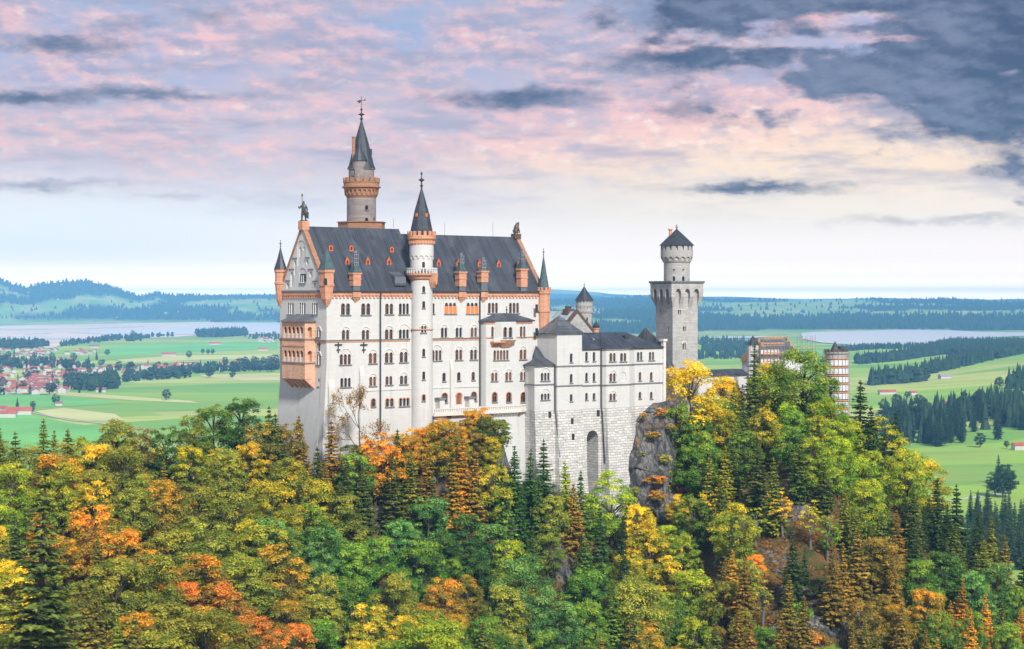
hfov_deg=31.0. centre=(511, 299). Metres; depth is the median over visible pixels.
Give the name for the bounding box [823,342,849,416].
gate tower
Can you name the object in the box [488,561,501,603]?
spruce tree
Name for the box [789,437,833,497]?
broadleaf tree
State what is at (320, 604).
broadleaf tree
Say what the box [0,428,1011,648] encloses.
undergrowth
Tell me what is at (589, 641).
broadleaf tree
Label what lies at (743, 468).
broadleaf tree
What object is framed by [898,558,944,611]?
broadleaf tree
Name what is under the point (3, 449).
spruce tree
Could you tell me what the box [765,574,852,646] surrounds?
rock outcrop
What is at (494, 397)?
window
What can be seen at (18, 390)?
village house
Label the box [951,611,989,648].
broadleaf tree
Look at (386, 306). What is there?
window
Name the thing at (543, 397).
window
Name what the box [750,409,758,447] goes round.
spruce tree
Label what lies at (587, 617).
broadleaf tree
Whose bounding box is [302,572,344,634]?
broadleaf tree
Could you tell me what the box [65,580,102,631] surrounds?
broadleaf tree
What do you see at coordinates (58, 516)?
broadleaf tree
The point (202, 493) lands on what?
broadleaf tree
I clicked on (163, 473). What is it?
spruce tree
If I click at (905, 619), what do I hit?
spruce tree
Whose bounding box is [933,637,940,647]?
spruce tree
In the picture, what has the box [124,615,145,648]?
spruce tree
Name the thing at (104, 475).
broadleaf tree
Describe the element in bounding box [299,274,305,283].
window
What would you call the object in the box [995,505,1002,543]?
spruce tree
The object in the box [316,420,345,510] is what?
spruce tree
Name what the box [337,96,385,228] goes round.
round tower
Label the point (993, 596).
broadleaf tree
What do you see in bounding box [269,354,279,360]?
broadleaf tree
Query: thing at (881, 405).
broadleaf tree
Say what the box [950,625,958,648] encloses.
spruce tree
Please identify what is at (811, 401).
spruce tree
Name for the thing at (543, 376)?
window
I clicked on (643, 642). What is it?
broadleaf tree
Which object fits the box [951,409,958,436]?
spruce tree
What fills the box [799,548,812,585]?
spruce tree
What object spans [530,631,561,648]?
broadleaf tree
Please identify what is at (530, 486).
spruce tree
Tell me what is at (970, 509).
spruce tree
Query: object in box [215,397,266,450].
broadleaf tree
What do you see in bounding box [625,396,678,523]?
cliff
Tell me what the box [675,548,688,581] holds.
broadleaf tree
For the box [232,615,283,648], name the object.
broadleaf tree
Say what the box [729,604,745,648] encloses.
spruce tree
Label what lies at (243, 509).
broadleaf tree
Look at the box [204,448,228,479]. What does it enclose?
broadleaf tree
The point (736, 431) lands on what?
spruce tree
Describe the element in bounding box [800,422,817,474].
spruce tree
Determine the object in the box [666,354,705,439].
link building
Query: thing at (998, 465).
spruce tree
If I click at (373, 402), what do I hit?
window
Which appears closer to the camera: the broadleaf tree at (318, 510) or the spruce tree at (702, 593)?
the broadleaf tree at (318, 510)
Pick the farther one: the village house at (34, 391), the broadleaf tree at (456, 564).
the village house at (34, 391)
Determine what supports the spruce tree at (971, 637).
on the ground
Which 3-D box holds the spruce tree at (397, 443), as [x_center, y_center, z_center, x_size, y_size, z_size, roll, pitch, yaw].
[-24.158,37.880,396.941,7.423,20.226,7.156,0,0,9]
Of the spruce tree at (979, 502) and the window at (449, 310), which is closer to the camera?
the window at (449, 310)
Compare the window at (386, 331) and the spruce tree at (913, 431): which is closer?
the window at (386, 331)
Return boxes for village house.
[0,410,17,417]
[1,389,10,393]
[5,366,13,370]
[6,406,32,414]
[16,387,21,393]
[18,386,28,391]
[28,387,43,391]
[29,388,39,394]
[36,350,45,353]
[58,386,69,392]
[77,367,85,371]
[109,365,120,369]
[135,364,144,368]
[1010,442,1023,449]
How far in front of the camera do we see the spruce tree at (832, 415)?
486.40 m
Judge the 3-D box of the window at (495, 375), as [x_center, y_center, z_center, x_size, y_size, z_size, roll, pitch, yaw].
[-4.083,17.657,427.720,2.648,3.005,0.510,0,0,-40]
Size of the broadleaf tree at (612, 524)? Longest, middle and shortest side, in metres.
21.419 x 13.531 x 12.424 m
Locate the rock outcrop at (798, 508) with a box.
[733,468,817,540]
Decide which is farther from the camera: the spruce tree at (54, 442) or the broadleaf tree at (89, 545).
the spruce tree at (54, 442)
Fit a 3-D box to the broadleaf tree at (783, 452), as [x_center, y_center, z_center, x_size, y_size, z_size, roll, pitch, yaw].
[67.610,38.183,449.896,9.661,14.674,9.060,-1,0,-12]
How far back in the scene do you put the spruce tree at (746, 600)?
376.06 m
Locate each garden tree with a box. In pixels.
[0,377,7,384]
[0,383,5,394]
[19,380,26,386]
[21,369,31,376]
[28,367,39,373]
[44,383,54,393]
[61,359,71,368]
[63,368,74,376]
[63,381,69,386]
[115,361,122,368]
[231,363,238,371]
[267,362,274,370]
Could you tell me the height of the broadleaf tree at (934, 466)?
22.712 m
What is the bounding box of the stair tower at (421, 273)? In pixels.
[405,171,437,445]
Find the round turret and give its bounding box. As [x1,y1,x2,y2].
[575,284,592,326]
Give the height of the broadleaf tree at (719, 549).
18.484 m
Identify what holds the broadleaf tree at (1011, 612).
on the ground
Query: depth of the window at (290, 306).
410.87 m
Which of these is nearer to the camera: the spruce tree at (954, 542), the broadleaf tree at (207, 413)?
the broadleaf tree at (207, 413)
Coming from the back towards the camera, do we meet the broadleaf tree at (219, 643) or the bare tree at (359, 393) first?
the bare tree at (359, 393)
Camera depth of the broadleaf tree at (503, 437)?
412.06 m
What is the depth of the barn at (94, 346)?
6088.44 m
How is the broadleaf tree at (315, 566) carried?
on the ground
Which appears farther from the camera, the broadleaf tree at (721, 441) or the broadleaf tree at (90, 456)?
the broadleaf tree at (721, 441)
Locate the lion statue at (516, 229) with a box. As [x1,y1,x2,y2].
[512,222,519,233]
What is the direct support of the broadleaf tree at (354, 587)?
on the ground
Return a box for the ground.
[0,281,1023,648]
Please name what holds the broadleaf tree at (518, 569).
on the ground
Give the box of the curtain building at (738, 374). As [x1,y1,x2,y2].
[706,369,747,426]
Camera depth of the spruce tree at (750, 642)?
342.35 m
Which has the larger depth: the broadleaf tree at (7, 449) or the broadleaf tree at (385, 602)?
the broadleaf tree at (7, 449)
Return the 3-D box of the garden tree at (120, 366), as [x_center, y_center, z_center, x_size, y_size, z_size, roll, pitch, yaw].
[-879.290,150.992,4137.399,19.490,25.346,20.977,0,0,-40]
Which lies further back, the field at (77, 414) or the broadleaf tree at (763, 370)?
the field at (77, 414)
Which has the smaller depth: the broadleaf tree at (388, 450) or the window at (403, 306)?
the broadleaf tree at (388, 450)
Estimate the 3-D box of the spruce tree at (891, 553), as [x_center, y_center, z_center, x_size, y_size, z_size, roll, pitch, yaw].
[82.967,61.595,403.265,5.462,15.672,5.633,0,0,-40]
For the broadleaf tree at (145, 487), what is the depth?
352.20 m
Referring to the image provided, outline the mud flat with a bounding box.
[0,322,265,348]
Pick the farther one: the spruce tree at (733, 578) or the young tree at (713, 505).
the young tree at (713, 505)
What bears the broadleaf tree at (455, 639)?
on the ground
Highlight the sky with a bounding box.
[0,0,1023,299]
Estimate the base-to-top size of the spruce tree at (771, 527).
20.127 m
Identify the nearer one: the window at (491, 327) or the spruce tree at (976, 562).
the window at (491, 327)
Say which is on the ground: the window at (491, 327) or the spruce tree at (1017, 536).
the spruce tree at (1017, 536)
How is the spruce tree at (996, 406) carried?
on the ground
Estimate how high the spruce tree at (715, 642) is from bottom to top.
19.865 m
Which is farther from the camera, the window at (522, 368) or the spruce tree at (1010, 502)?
the spruce tree at (1010, 502)
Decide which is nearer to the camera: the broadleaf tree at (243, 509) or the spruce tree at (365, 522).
the broadleaf tree at (243, 509)
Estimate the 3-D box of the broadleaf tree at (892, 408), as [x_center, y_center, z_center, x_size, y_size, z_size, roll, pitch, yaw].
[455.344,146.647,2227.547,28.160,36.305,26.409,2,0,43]
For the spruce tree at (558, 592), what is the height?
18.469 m
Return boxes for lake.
[0,328,47,329]
[1,337,115,339]
[70,322,279,334]
[87,326,143,328]
[709,336,763,337]
[801,330,1023,344]
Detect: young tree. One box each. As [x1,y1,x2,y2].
[667,471,676,491]
[699,493,715,536]
[745,508,766,548]
[751,580,773,625]
[768,491,792,537]
[798,499,821,549]
[813,515,840,562]
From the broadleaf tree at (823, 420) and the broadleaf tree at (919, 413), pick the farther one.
the broadleaf tree at (919, 413)
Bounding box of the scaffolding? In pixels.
[760,336,784,385]
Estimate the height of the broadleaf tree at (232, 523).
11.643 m
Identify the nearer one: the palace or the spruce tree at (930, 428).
the palace
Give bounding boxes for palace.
[274,219,550,477]
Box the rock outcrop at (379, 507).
[371,496,407,528]
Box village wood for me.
[0,355,279,390]
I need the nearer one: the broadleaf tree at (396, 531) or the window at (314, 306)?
the broadleaf tree at (396, 531)
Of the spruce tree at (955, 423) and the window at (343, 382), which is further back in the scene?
the spruce tree at (955, 423)
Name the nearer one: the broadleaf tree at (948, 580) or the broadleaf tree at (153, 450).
the broadleaf tree at (153, 450)
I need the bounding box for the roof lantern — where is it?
[592,322,599,332]
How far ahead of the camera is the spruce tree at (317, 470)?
382.45 m
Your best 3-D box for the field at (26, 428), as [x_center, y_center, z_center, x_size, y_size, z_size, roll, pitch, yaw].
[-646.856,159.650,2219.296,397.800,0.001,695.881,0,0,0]
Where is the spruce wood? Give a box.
[879,380,1023,444]
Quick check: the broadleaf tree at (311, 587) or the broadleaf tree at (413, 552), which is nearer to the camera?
the broadleaf tree at (311, 587)
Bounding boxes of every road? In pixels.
[32,412,144,429]
[947,491,1004,500]
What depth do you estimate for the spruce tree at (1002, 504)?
1286.70 m
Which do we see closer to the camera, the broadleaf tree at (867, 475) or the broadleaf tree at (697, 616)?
the broadleaf tree at (697, 616)
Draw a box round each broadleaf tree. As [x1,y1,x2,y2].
[0,461,42,537]
[0,503,28,550]
[0,525,10,558]
[0,545,11,581]
[0,557,66,616]
[0,558,34,631]
[0,615,32,638]
[0,629,63,648]
[1,440,20,481]
[11,444,40,481]
[18,507,41,546]
[24,518,56,547]
[27,453,86,529]
[37,461,84,538]
[45,534,85,586]
[50,442,79,473]
[51,393,60,402]
[54,504,123,582]
[63,480,118,543]
[64,436,107,505]
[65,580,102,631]
[75,555,156,640]
[76,444,122,504]
[79,469,118,519]
[79,518,126,552]
[88,444,161,520]
[88,526,159,608]
[95,418,141,487]
[104,610,161,648]
[106,485,157,560]
[114,552,188,648]
[118,473,164,540]
[120,426,160,483]
[134,473,159,511]
[135,479,187,552]
[138,630,198,648]
[141,599,207,648]
[143,426,190,491]
[146,527,201,596]
[149,446,171,478]
[152,546,174,581]
[154,553,238,621]
[155,606,261,648]
[158,580,203,629]
[161,389,171,399]
[162,515,214,579]
[167,443,214,507]
[167,493,202,530]
[168,484,226,551]
[172,415,215,474]
[177,604,235,648]
[183,522,245,589]
[186,403,242,463]
[192,578,263,646]
[199,490,256,561]
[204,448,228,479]
[205,368,213,375]
[207,448,249,514]
[207,555,281,618]
[212,509,239,551]
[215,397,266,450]
[227,440,270,506]
[227,517,268,578]
[227,557,265,613]
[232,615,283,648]
[234,357,245,364]
[238,479,305,536]
[240,422,284,487]
[241,490,269,516]
[244,524,303,597]
[246,516,297,579]
[254,541,312,625]
[261,426,292,453]
[262,456,318,518]
[262,599,316,648]
[265,457,313,500]
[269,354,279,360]
[269,460,322,524]
[269,622,318,648]
[270,523,293,579]
[271,527,302,567]
[278,422,309,474]
[285,501,333,568]
[289,618,341,648]
[291,478,349,541]
[293,594,347,648]
[295,526,351,576]
[296,541,340,589]
[300,560,333,600]
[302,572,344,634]
[320,494,369,551]
[326,576,383,647]
[327,534,354,578]
[330,541,379,607]
[333,452,377,512]
[335,444,364,480]
[342,602,397,648]
[342,640,375,648]
[352,432,400,508]
[353,535,404,601]
[357,445,385,494]
[358,443,408,507]
[362,551,384,588]
[365,570,420,637]
[376,517,418,569]
[376,636,419,648]
[378,573,418,615]
[380,615,430,648]
[386,614,422,638]
[387,433,421,478]
[391,609,480,648]
[393,572,421,616]
[394,529,425,573]
[397,538,451,604]
[399,496,457,568]
[401,429,433,475]
[407,605,448,647]
[410,426,443,471]
[416,577,473,627]
[421,533,463,583]
[421,582,452,613]
[423,420,467,486]
[428,418,460,443]
[430,630,464,648]
[433,433,458,474]
[433,558,472,607]
[438,512,490,577]
[447,421,468,446]
[447,613,473,647]
[450,545,493,603]
[450,574,484,628]
[454,436,473,466]
[456,627,477,645]
[458,410,482,445]
[458,615,511,648]
[467,433,491,466]
[467,522,517,594]
[468,464,514,529]
[472,416,499,449]
[477,584,532,645]
[478,437,503,468]
[482,420,507,458]
[484,552,557,643]
[486,538,532,591]
[488,628,516,648]
[490,575,537,623]
[500,633,533,648]
[507,637,527,648]
[528,599,585,648]
[529,495,573,559]
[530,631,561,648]
[531,532,567,579]
[556,568,610,629]
[566,598,607,648]
[568,604,605,644]
[580,630,613,648]
[583,469,637,547]
[592,564,616,595]
[600,571,674,648]
[607,553,646,589]
[619,618,662,648]
[621,503,656,553]
[624,518,674,578]
[629,627,669,648]
[643,555,689,605]
[644,562,665,595]
[646,600,680,629]
[654,524,683,555]
[654,596,696,648]
[658,590,678,601]
[661,531,701,582]
[663,402,701,479]
[663,494,690,525]
[666,358,727,438]
[669,568,722,635]
[670,441,720,499]
[670,646,685,648]
[672,494,712,558]
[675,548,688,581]
[675,616,714,648]
[679,415,716,466]
[679,611,704,648]
[680,430,723,484]
[692,400,726,455]
[697,579,742,640]
[698,399,742,449]
[698,626,732,648]
[701,408,741,467]
[706,501,761,559]
[709,512,744,556]
[710,373,745,425]
[721,383,747,409]
[722,430,764,490]
[727,559,762,607]
[727,610,760,648]
[743,553,769,587]
[747,379,758,406]
[748,369,782,422]
[748,407,784,464]
[751,362,796,406]
[753,626,786,648]
[758,386,793,431]
[763,346,842,426]
[770,426,803,475]
[771,424,788,454]
[774,401,801,438]
[781,410,811,456]
[788,374,807,405]
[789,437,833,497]
[794,390,818,414]
[800,395,858,454]
[802,415,835,449]
[815,437,862,500]
[817,643,840,648]
[821,430,850,469]
[824,466,846,507]
[833,449,855,480]
[835,418,867,469]
[841,598,884,647]
[843,480,891,540]
[844,468,872,495]
[845,456,886,506]
[850,611,877,646]
[853,432,881,460]
[853,479,888,520]
[857,450,886,483]
[861,536,905,584]
[864,416,911,475]
[871,593,893,639]
[875,408,891,428]
[877,603,921,648]
[878,399,889,408]
[880,447,935,516]
[881,406,900,419]
[891,394,902,403]
[893,407,912,422]
[896,402,910,412]
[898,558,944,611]
[903,456,953,519]
[907,587,944,639]
[908,398,927,411]
[908,591,952,638]
[909,405,923,425]
[915,408,930,424]
[916,610,959,648]
[921,550,968,610]
[931,421,951,442]
[936,566,963,599]
[945,406,966,427]
[951,397,972,413]
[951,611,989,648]
[954,569,991,625]
[971,561,1020,621]
[973,433,985,445]
[974,582,998,616]
[974,598,999,629]
[985,472,1000,494]
[990,470,1016,497]
[990,621,1023,648]
[995,377,1004,388]
[995,464,1016,486]
[1001,587,1023,629]
[1002,472,1018,493]
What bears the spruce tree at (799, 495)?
on the ground
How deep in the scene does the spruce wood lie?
2277.33 m
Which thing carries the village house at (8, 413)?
on the ground
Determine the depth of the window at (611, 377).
443.71 m
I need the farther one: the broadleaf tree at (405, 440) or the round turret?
the round turret
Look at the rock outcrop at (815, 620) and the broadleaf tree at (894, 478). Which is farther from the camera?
the broadleaf tree at (894, 478)
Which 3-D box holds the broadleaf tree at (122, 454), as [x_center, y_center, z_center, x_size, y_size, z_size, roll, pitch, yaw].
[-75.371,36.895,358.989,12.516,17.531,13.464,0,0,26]
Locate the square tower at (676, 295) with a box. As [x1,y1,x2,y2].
[649,225,704,366]
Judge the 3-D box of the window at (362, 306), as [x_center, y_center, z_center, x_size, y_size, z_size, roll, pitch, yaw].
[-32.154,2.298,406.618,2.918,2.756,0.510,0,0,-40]
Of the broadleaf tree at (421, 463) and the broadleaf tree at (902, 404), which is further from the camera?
the broadleaf tree at (902, 404)
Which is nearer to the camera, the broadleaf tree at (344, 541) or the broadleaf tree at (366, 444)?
the broadleaf tree at (344, 541)
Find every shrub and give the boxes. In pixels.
[402,428,428,453]
[464,406,492,428]
[472,419,512,446]
[629,486,639,494]
[638,412,648,422]
[643,475,667,488]
[645,431,660,440]
[647,490,666,505]
[655,408,668,420]
[658,454,671,467]
[666,423,676,434]
[785,602,813,621]
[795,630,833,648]
[805,579,829,595]
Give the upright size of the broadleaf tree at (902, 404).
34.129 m
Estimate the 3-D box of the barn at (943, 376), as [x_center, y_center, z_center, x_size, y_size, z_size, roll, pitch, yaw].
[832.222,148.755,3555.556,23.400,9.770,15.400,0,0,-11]
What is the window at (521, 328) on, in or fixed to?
in the palace
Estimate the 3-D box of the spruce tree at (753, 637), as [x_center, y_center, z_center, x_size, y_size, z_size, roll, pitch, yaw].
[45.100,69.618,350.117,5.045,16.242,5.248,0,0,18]
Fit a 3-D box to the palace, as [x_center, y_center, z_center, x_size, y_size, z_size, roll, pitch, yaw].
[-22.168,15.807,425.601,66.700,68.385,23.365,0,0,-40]
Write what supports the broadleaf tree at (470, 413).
on the ground
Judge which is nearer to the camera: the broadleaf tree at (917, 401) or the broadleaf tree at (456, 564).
the broadleaf tree at (456, 564)
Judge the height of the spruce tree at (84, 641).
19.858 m
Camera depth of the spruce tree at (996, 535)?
1115.72 m
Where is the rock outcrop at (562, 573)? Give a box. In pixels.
[545,517,577,596]
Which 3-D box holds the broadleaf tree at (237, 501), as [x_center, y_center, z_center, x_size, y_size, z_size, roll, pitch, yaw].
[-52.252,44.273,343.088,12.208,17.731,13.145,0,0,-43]
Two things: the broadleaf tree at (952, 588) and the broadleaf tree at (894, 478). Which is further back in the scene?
the broadleaf tree at (894, 478)
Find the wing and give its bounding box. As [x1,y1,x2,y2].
[523,315,666,524]
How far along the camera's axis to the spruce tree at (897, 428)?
482.55 m
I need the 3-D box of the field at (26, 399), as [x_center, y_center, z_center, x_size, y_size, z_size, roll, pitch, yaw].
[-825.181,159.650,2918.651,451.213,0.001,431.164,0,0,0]
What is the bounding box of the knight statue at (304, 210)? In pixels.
[298,194,308,220]
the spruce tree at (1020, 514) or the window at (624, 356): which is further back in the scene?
the spruce tree at (1020, 514)
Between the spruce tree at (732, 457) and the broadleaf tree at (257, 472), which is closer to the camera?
the broadleaf tree at (257, 472)
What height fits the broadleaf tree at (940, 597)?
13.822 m
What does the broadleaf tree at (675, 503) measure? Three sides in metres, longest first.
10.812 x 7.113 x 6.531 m
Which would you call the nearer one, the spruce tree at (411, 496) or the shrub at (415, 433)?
the spruce tree at (411, 496)
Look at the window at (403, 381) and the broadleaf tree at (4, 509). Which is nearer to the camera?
the broadleaf tree at (4, 509)
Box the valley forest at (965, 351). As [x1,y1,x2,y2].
[698,335,1023,390]
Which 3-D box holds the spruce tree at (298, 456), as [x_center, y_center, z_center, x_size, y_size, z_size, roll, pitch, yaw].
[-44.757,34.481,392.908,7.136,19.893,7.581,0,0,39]
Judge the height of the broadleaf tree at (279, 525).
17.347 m
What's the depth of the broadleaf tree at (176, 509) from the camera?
337.21 m
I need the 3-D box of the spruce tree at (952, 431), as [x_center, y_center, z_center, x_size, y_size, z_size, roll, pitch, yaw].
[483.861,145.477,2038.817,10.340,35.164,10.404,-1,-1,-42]
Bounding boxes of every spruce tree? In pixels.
[0,428,8,463]
[0,431,32,519]
[0,436,9,497]
[0,468,93,648]
[5,512,29,587]
[25,507,40,560]
[26,419,58,503]
[29,535,48,595]
[46,560,75,634]
[49,431,59,476]
[55,428,84,509]
[64,596,81,647]
[70,579,104,648]
[87,534,114,630]
[89,583,111,648]
[103,510,121,599]
[108,613,127,648]
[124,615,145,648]
[160,460,174,523]
[194,444,209,492]
[195,468,216,527]
[260,406,278,485]
[261,413,287,486]
[289,635,295,647]
[291,415,314,488]
[294,481,314,553]
[306,446,333,518]
[312,464,336,546]
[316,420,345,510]
[327,481,358,563]
[340,457,358,536]
[343,583,362,624]
[349,465,379,544]
[375,453,411,540]
[383,429,410,509]
[400,450,426,528]
[412,448,438,537]
[418,459,442,539]
[439,458,469,541]
[447,433,472,522]
[460,453,489,536]
[475,622,491,648]
[486,458,518,540]
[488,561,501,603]
[507,446,528,521]
[510,486,534,561]
[517,635,524,648]
[519,449,540,526]
[524,475,549,551]
[524,525,544,583]
[526,566,539,616]
[533,439,555,515]
[550,582,573,647]
[554,461,580,536]
[559,483,591,558]
[567,554,579,598]
[572,470,596,546]
[572,538,603,615]
[575,533,590,575]
[590,504,616,581]
[590,556,609,629]
[599,639,604,648]
[603,579,627,648]
[610,515,631,574]
[612,538,641,616]
[622,600,631,638]
[626,617,640,648]
[642,526,657,557]
[664,633,671,648]
[674,434,683,475]
[695,561,710,606]
[696,453,718,520]
[706,614,722,648]
[709,446,739,516]
[711,479,728,545]
[715,432,744,502]
[716,558,729,617]
[717,419,748,489]
[717,525,741,582]
[718,627,726,648]
[719,550,743,630]
[726,387,746,449]
[727,558,761,636]
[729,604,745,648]
[737,400,759,465]
[738,340,769,429]
[739,436,770,512]
[740,614,759,648]
[745,624,757,646]
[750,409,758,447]
[757,400,778,469]
[759,458,790,535]
[768,614,788,648]
[773,574,799,648]
[775,534,814,605]
[784,432,814,504]
[789,595,816,648]
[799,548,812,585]
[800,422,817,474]
[806,397,819,432]
[810,416,828,471]
[813,460,836,514]
[814,541,849,626]
[827,389,838,429]
[833,488,853,557]
[835,542,856,615]
[841,505,870,575]
[844,524,877,604]
[845,380,878,472]
[848,628,857,648]
[857,406,888,489]
[857,620,871,648]
[859,477,882,539]
[864,523,874,564]
[867,512,895,589]
[870,543,902,621]
[872,635,878,648]
[876,430,891,492]
[877,493,900,540]
[877,556,910,638]
[884,546,904,599]
[888,412,913,496]
[888,510,907,570]
[888,604,913,648]
[890,602,912,648]
[897,413,905,443]
[898,495,909,539]
[898,522,926,598]
[902,487,928,556]
[908,527,924,558]
[910,413,916,437]
[920,510,930,550]
[920,629,931,648]
[921,495,932,535]
[922,416,925,439]
[924,416,932,442]
[924,422,930,443]
[925,478,948,557]
[932,417,943,446]
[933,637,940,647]
[935,505,959,566]
[936,538,949,576]
[941,521,971,590]
[942,600,961,648]
[946,484,970,562]
[949,415,954,442]
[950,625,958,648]
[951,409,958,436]
[953,580,968,639]
[957,411,966,442]
[963,608,979,648]
[964,511,986,570]
[965,490,973,524]
[965,510,970,548]
[966,517,974,551]
[968,540,998,606]
[969,494,979,521]
[970,406,977,431]
[970,549,980,581]
[972,505,977,528]
[974,391,981,419]
[974,490,983,517]
[975,393,982,421]
[975,593,997,648]
[977,510,982,537]
[977,515,1000,583]
[978,401,982,422]
[978,501,993,541]
[978,503,984,520]
[981,485,992,517]
[983,521,989,547]
[992,407,1004,439]
[992,501,998,522]
[992,516,999,559]
[992,599,1010,648]
[993,397,1000,424]
[994,454,1002,479]
[994,535,1023,623]
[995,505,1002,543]
[996,524,1010,563]
[997,535,1007,564]
[998,492,1010,529]
[998,497,1003,521]
[1000,503,1009,538]
[1001,401,1007,425]
[1006,510,1016,548]
[1007,492,1012,518]
[1007,525,1017,561]
[1010,503,1018,539]
[1012,525,1023,568]
[1013,608,1023,643]
[1014,552,1023,622]
[1015,525,1020,548]
[1015,621,1021,644]
[1016,499,1023,531]
[1017,404,1023,429]
[1017,516,1023,539]
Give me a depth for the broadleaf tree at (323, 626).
316.54 m
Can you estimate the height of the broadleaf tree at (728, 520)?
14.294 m
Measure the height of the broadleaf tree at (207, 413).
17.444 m
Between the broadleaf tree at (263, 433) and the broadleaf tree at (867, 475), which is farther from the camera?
the broadleaf tree at (867, 475)
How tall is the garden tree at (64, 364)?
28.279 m
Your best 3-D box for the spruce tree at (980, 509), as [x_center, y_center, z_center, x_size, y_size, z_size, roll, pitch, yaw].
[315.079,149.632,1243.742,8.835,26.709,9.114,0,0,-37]
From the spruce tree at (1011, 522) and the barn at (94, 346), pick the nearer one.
the spruce tree at (1011, 522)
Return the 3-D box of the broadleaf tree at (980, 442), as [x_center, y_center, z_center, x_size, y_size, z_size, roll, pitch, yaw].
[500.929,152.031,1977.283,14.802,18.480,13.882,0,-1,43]
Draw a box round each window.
[286,303,293,314]
[298,303,304,314]
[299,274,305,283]
[310,303,317,314]
[315,326,321,337]
[315,351,321,365]
[338,348,352,365]
[339,378,351,387]
[340,303,351,315]
[340,326,350,339]
[360,304,371,315]
[360,326,370,338]
[367,349,378,363]
[368,373,377,386]
[370,398,376,407]
[383,325,394,338]
[384,304,394,314]
[384,348,394,363]
[385,376,393,385]
[385,398,394,407]
[398,303,409,314]
[398,323,410,338]
[398,348,408,362]
[398,397,410,406]
[399,371,408,384]
[420,323,427,332]
[422,394,425,401]
[433,344,442,361]
[440,324,448,337]
[441,392,447,403]
[444,303,456,314]
[454,324,463,337]
[454,346,463,360]
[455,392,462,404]
[457,372,461,381]
[466,303,478,314]
[469,324,478,337]
[469,346,478,360]
[470,391,477,401]
[487,303,498,313]
[490,369,498,381]
[491,327,494,337]
[492,392,497,402]
[493,350,509,360]
[503,327,507,337]
[504,368,512,381]
[506,392,511,402]
[508,327,512,337]
[509,303,519,313]
[518,346,527,359]
[519,368,524,380]
[520,327,526,337]
[520,392,524,402]
[540,367,550,381]
[540,388,550,400]
[608,369,616,382]
[608,390,616,400]
[609,353,616,361]
[620,353,627,361]
[636,352,643,360]
[648,352,655,360]
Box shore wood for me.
[0,326,279,349]
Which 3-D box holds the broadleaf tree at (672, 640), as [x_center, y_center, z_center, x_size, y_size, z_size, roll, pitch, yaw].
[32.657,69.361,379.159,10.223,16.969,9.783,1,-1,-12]
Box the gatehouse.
[741,336,801,395]
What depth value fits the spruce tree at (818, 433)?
452.17 m
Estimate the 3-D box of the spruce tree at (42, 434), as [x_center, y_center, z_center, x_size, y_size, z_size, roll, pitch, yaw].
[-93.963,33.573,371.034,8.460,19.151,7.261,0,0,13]
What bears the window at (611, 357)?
in the wing
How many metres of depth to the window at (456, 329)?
423.19 m
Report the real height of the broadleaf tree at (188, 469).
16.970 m
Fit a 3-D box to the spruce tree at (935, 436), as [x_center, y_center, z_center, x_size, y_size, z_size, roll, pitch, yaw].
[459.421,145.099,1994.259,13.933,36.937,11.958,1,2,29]
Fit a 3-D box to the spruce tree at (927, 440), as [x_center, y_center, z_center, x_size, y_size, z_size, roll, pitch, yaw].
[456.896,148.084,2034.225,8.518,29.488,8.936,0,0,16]
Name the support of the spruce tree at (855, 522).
on the ground
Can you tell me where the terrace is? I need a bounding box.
[432,396,525,483]
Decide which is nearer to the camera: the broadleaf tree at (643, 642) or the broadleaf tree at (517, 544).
the broadleaf tree at (643, 642)
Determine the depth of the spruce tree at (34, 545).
314.79 m
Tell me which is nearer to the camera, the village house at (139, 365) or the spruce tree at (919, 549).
the spruce tree at (919, 549)
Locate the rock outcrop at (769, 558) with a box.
[755,546,797,575]
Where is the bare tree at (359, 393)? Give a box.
[325,384,389,496]
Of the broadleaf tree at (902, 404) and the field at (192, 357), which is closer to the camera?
the broadleaf tree at (902, 404)
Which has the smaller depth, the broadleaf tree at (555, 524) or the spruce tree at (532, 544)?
the spruce tree at (532, 544)
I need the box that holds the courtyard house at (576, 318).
[550,306,592,332]
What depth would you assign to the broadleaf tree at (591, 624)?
359.62 m
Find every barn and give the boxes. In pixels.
[55,401,62,405]
[89,345,99,347]
[96,387,106,391]
[161,352,175,355]
[209,342,220,344]
[258,347,267,350]
[877,390,896,394]
[938,374,951,378]
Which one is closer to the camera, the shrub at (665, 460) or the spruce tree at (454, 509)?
the spruce tree at (454, 509)
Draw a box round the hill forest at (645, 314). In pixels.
[0,277,1023,332]
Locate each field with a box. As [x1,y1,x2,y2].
[0,393,116,406]
[0,415,111,456]
[11,390,196,402]
[36,408,122,420]
[104,341,276,355]
[119,354,276,361]
[202,373,279,379]
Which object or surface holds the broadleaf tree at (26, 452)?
on the ground
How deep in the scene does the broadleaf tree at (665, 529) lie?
424.90 m
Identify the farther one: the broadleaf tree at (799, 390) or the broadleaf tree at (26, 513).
the broadleaf tree at (799, 390)
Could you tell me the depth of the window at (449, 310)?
421.64 m
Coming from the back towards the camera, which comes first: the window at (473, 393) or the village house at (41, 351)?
the village house at (41, 351)
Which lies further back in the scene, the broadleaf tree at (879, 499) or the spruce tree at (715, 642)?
the broadleaf tree at (879, 499)
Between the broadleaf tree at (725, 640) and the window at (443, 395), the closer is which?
the broadleaf tree at (725, 640)
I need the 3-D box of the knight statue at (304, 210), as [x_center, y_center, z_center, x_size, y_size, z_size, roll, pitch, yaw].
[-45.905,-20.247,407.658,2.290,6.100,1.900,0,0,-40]
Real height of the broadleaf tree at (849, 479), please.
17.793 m
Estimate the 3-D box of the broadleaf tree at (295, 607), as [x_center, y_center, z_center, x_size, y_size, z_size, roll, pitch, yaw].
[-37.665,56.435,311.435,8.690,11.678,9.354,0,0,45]
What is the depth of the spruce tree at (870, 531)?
422.75 m

